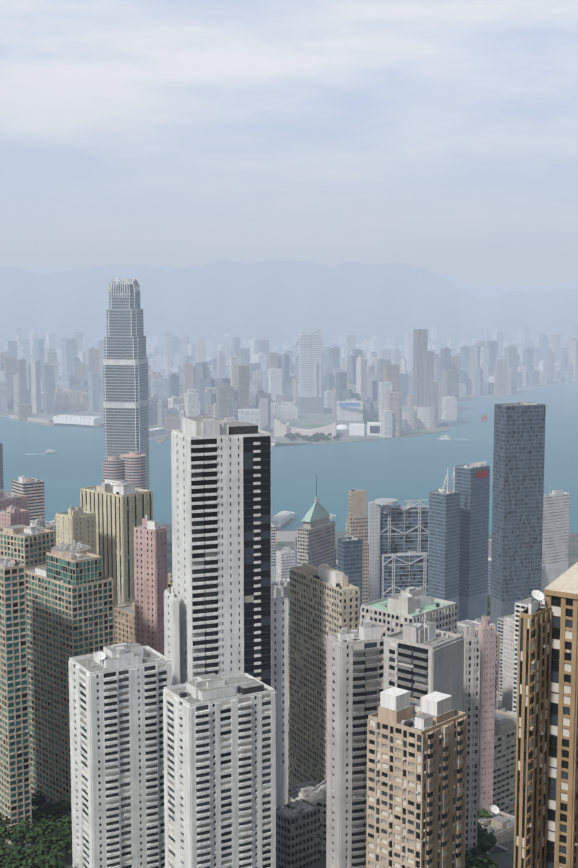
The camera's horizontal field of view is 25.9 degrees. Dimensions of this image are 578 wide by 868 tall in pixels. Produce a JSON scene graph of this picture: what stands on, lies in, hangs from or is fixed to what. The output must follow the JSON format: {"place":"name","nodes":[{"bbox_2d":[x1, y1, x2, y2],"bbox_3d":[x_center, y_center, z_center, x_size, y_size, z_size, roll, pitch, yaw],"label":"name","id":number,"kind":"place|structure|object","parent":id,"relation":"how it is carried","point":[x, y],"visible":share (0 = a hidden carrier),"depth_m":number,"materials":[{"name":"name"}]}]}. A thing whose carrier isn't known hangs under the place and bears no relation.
{"place":"outdoors","nodes":[
{"label":"outdoors","id":0,"kind":"place"},
{"bbox_2d":[0,259,577,361],"bbox_3d":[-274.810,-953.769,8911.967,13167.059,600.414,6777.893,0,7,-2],"label":"mountain range","id":1,"kind":"structure","parent":0,"point":[271,300],"depth_m":8535.83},
{"bbox_2d":[0,383,577,534],"bbox_3d":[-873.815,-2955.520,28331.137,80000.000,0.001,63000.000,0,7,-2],"label":"harbour water","id":2,"kind":"structure","parent":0,"point":[402,470],"depth_m":2871.55,"materials":[{"name":"blue liquid"}]},
{"bbox_2d":[26,397,498,454],"bbox_3d":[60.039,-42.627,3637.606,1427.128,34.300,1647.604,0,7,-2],"label":"boats","id":3,"kind":"object","parent":2,"relation":"on","point":[155,433],"visible":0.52,"depth_m":3307.97,"materials":[{"name":"white metal"}]},
{"bbox_2d":[0,383,572,446],"bbox_3d":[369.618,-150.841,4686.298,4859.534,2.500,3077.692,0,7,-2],"label":"seawall","id":4,"kind":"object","parent":2,"relation":"on","point":[344,442],"visible":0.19,"depth_m":3435.02,"materials":[{"name":"grey concrete"}]},
{"bbox_2d":[0,362,577,445],"bbox_3d":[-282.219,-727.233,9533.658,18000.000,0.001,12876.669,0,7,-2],"label":"waterfront land","id":5,"kind":"structure","parent":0,"point":[309,421],"depth_m":3662.77,"materials":[{"name":"grey concrete"}]},
{"bbox_2d":[9,329,438,444],"bbox_3d":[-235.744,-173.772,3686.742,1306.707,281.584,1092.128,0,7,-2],"label":"waterfront buildings","id":6,"kind":"structure","parent":5,"relation":"on","point":[423,413],"depth_m":3534.83,"materials":[{"name":"grey concrete"}]},
{"bbox_2d":[0,323,577,437],"bbox_3d":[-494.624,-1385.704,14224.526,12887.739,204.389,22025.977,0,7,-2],"label":"distant city buildings","id":7,"kind":"structure","parent":5,"relation":"on","point":[254,381],"depth_m":4247.73,"materials":[{"name":"grey concrete"}]},
{"bbox_2d":[269,348,490,615],"bbox_3d":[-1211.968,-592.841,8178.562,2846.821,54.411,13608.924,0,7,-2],"label":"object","id":8,"kind":"object","parent":5,"relation":"on","point":[314,437],"visible":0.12,"depth_m":3268.55,"materials":[{"name":"green plant"}]},
{"bbox_2d":[0,0,577,287],"label":"sky","id":9,"kind":"structure","parent":0,"point":[440,136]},
{"bbox_2d":[7,523,577,867],"bbox_3d":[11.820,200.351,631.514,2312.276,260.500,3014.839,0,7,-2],"label":"ground","id":10,"kind":"structure","parent":0,"point":[503,859],"depth_m":1783.93,"materials":[{"name":"green plant"}]},
{"bbox_2d":[0,443,3,489],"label":"skyscraper","id":11,"kind":"structure","parent":10,"relation":"on","point":[1,469],"depth_m":1765.42,"materials":[{"name":"glass"}]},
{"bbox_2d":[0,489,27,509],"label":"pink block","id":12,"kind":"structure","parent":10,"relation":"on","point":[19,501],"depth_m":1045.75,"materials":[{"name":"concrete"}]},
{"bbox_2d":[0,505,29,527],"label":"pink block","id":13,"kind":"structure","parent":10,"relation":"on","point":[11,515],"depth_m":949.80,"materials":[{"name":"concrete"}]},
{"bbox_2d":[11,476,44,519],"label":"banded office","id":14,"kind":"structure","parent":10,"relation":"on","point":[32,489],"depth_m":1488.66,"materials":[{"name":"concrete"}]},
{"bbox_2d":[33,517,51,529],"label":"building","id":15,"kind":"structure","parent":10,"relation":"on","point":[39,523],"depth_m":997.29,"materials":[{"name":"concrete"}]},
{"bbox_2d":[0,525,114,845],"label":"apartment towers","id":16,"kind":"structure","parent":10,"relation":"on","point":[49,627],"depth_m":593.78,"materials":[{"name":"concrete"}]},
{"bbox_2d":[46,551,101,585],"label":"teal tower crown","id":17,"kind":"object","parent":16,"relation":"attached to","point":[71,569],"visible":0.73,"depth_m":591.02},
{"bbox_2d":[55,478,152,607],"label":"cream tower","id":18,"kind":"structure","parent":10,"relation":"on","point":[102,520],"depth_m":764.95,"materials":[{"name":"concrete"}]},
{"bbox_2d":[68,643,171,867],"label":"apartment tower","id":19,"kind":"structure","parent":10,"relation":"on","point":[116,743],"depth_m":495.64,"materials":[{"name":"concrete"}]},
{"bbox_2d":[102,451,146,489],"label":"twin round towers","id":20,"kind":"structure","parent":10,"relation":"on","point":[130,467],"depth_m":1725.10,"materials":[{"name":"concrete"}]},
{"bbox_2d":[103,277,149,489],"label":"skyscraper","id":21,"kind":"structure","parent":10,"relation":"on","point":[125,395],"depth_m":1808.10,"materials":[{"name":"glass"}]},
{"bbox_2d":[114,568,172,643],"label":"infill towers","id":22,"kind":"structure","parent":10,"relation":"on","point":[124,622],"depth_m":683.33,"materials":[{"name":"concrete"}]},
{"bbox_2d":[134,515,167,654],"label":"pink tower","id":23,"kind":"structure","parent":10,"relation":"on","point":[150,563],"depth_m":631.95,"materials":[{"name":"concrete"}]},
{"bbox_2d":[163,673,275,867],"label":"apartment tower","id":24,"kind":"structure","parent":10,"relation":"on","point":[219,734],"depth_m":478.89,"materials":[{"name":"concrete"}]},
{"bbox_2d":[164,416,287,807],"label":"apartment tower","id":25,"kind":"structure","parent":10,"relation":"on","point":[225,614],"depth_m":530.11,"materials":[{"name":"concrete"}]},
{"bbox_2d":[0,791,500,867],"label":"trees","id":26,"kind":"object","parent":10,"relation":"on","point":[42,853],"visible":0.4,"depth_m":531.81,"materials":[{"name":"green plant"}]},
{"bbox_2d":[30,520,516,852],"bbox_3d":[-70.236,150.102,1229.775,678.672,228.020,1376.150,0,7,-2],"label":"background buildings","id":27,"kind":"structure","parent":10,"relation":"on","point":[313,792],"depth_m":666.80,"materials":[{"name":"concrete"}]},
{"bbox_2d":[271,525,275,581],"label":"building","id":28,"kind":"structure","parent":10,"relation":"on","point":[273,552],"depth_m":1639.36,"materials":[{"name":"concrete"}]},
{"bbox_2d":[30,519,517,711],"bbox_3d":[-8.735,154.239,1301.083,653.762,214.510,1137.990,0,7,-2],"label":"background buildings","id":29,"kind":"structure","parent":10,"relation":"on","point":[282,586],"depth_m":1043.07,"materials":[{"name":"concrete"}]},
{"bbox_2d":[276,547,295,581],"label":"white block","id":30,"kind":"structure","parent":10,"relation":"on","point":[285,559],"depth_m":1529.33,"materials":[{"name":"concrete"}]},
{"bbox_2d":[276,799,319,867],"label":"block podium","id":31,"kind":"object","parent":10,"relation":"on","point":[297,833],"visible":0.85,"depth_m":524.17,"materials":[{"name":"grey concrete"}]},
{"bbox_2d":[54,518,544,711],"bbox_3d":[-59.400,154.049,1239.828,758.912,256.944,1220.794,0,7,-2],"label":"background buildings","id":32,"kind":"structure","parent":10,"relation":"on","point":[521,606],"depth_m":765.42,"materials":[{"name":"concrete"}]},
{"bbox_2d":[297,475,334,568],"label":"pyramid-roofed skyscraper","id":33,"kind":"structure","parent":10,"relation":"on","point":[316,540],"depth_m":1283.84,"materials":[{"name":"concrete"}]},
{"bbox_2d":[289,563,359,785],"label":"apartment tower","id":34,"kind":"structure","parent":10,"relation":"on","point":[324,600],"depth_m":582.73,"materials":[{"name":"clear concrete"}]},
{"bbox_2d":[337,527,362,606],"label":"skyscraper","id":35,"kind":"structure","parent":10,"relation":"on","point":[350,556],"depth_m":1141.71,"materials":[{"name":"glass"}]},
{"bbox_2d":[326,620,383,867],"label":"grey tower","id":36,"kind":"structure","parent":10,"relation":"on","point":[355,659],"depth_m":467.04,"materials":[{"name":"concrete"}]},
{"bbox_2d":[346,489,368,603],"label":"high-rise building","id":37,"kind":"structure","parent":10,"relation":"on","point":[357,520],"depth_m":1311.89,"materials":[{"name":"concrete"}]},
{"bbox_2d":[271,511,491,544],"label":"central piers","id":38,"kind":"structure","parent":10,"relation":"on","point":[280,520],"depth_m":2095.44,"materials":[{"name":"white paint"}]},
{"bbox_2d":[368,498,428,601],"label":"office tower","id":39,"kind":"structure","parent":10,"relation":"on","point":[398,539],"depth_m":1364.60,"materials":[{"name":"metal"}]},
{"bbox_2d":[288,625,516,843],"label":"background buildings","id":40,"kind":"structure","parent":10,"relation":"on","point":[501,823],"depth_m":603.74,"materials":[{"name":"concrete"}]},
{"bbox_2d":[360,587,456,636],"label":"green tower roof","id":41,"kind":"structure","parent":10,"relation":"on","point":[392,614],"depth_m":546.38,"materials":[{"name":"concrete"}]},
{"bbox_2d":[281,548,543,596],"bbox_3d":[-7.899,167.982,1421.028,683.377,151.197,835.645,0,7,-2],"label":"infill towers","id":42,"kind":"structure","parent":10,"relation":"on","point":[489,576],"depth_m":1574.33,"materials":[{"name":"concrete"}]},
{"bbox_2d":[366,687,466,867],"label":"beige tower","id":43,"kind":"structure","parent":10,"relation":"on","point":[416,778],"depth_m":380.38,"materials":[{"name":"concrete"}]},
{"bbox_2d":[383,611,463,711],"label":"grey tower","id":44,"kind":"structure","parent":10,"relation":"on","point":[424,658],"depth_m":457.94,"materials":[{"name":"concrete"}]},
{"bbox_2d":[428,467,459,621],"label":"skyscraper","id":45,"kind":"structure","parent":10,"relation":"on","point":[444,544],"depth_m":1328.75,"materials":[{"name":"glass"}]},
{"bbox_2d":[454,461,489,621],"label":"skyscraper","id":46,"kind":"structure","parent":10,"relation":"on","point":[472,483],"depth_m":1360.55,"materials":[{"name":"glass"}]},
{"bbox_2d":[463,624,480,850],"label":"grey tower","id":47,"kind":"structure","parent":10,"relation":"on","point":[471,680],"depth_m":501.43,"materials":[{"name":"concrete"}]},
{"bbox_2d":[477,614,495,810],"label":"apartment tower","id":48,"kind":"structure","parent":10,"relation":"on","point":[486,631],"depth_m":581.28,"materials":[{"name":"concrete"}]},
{"bbox_2d":[487,844,508,853],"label":"street roads and cars","id":49,"kind":"structure","parent":10,"relation":"on","point":[495,848],"depth_m":550.86,"materials":[{"name":"asphalt"}]},
{"bbox_2d":[490,400,545,632],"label":"skyscraper","id":50,"kind":"structure","parent":10,"relation":"on","point":[518,494],"depth_m":1250.64,"materials":[{"name":"glass"}]},
{"bbox_2d":[513,562,577,867],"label":"apartment tower","id":51,"kind":"structure","parent":10,"relation":"on","point":[546,809],"depth_m":347.36,"materials":[{"name":"concrete"}]},
{"bbox_2d":[542,489,569,590],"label":"white office tower","id":52,"kind":"structure","parent":10,"relation":"on","point":[555,539],"depth_m":1504.40,"materials":[{"name":"concrete"}]},
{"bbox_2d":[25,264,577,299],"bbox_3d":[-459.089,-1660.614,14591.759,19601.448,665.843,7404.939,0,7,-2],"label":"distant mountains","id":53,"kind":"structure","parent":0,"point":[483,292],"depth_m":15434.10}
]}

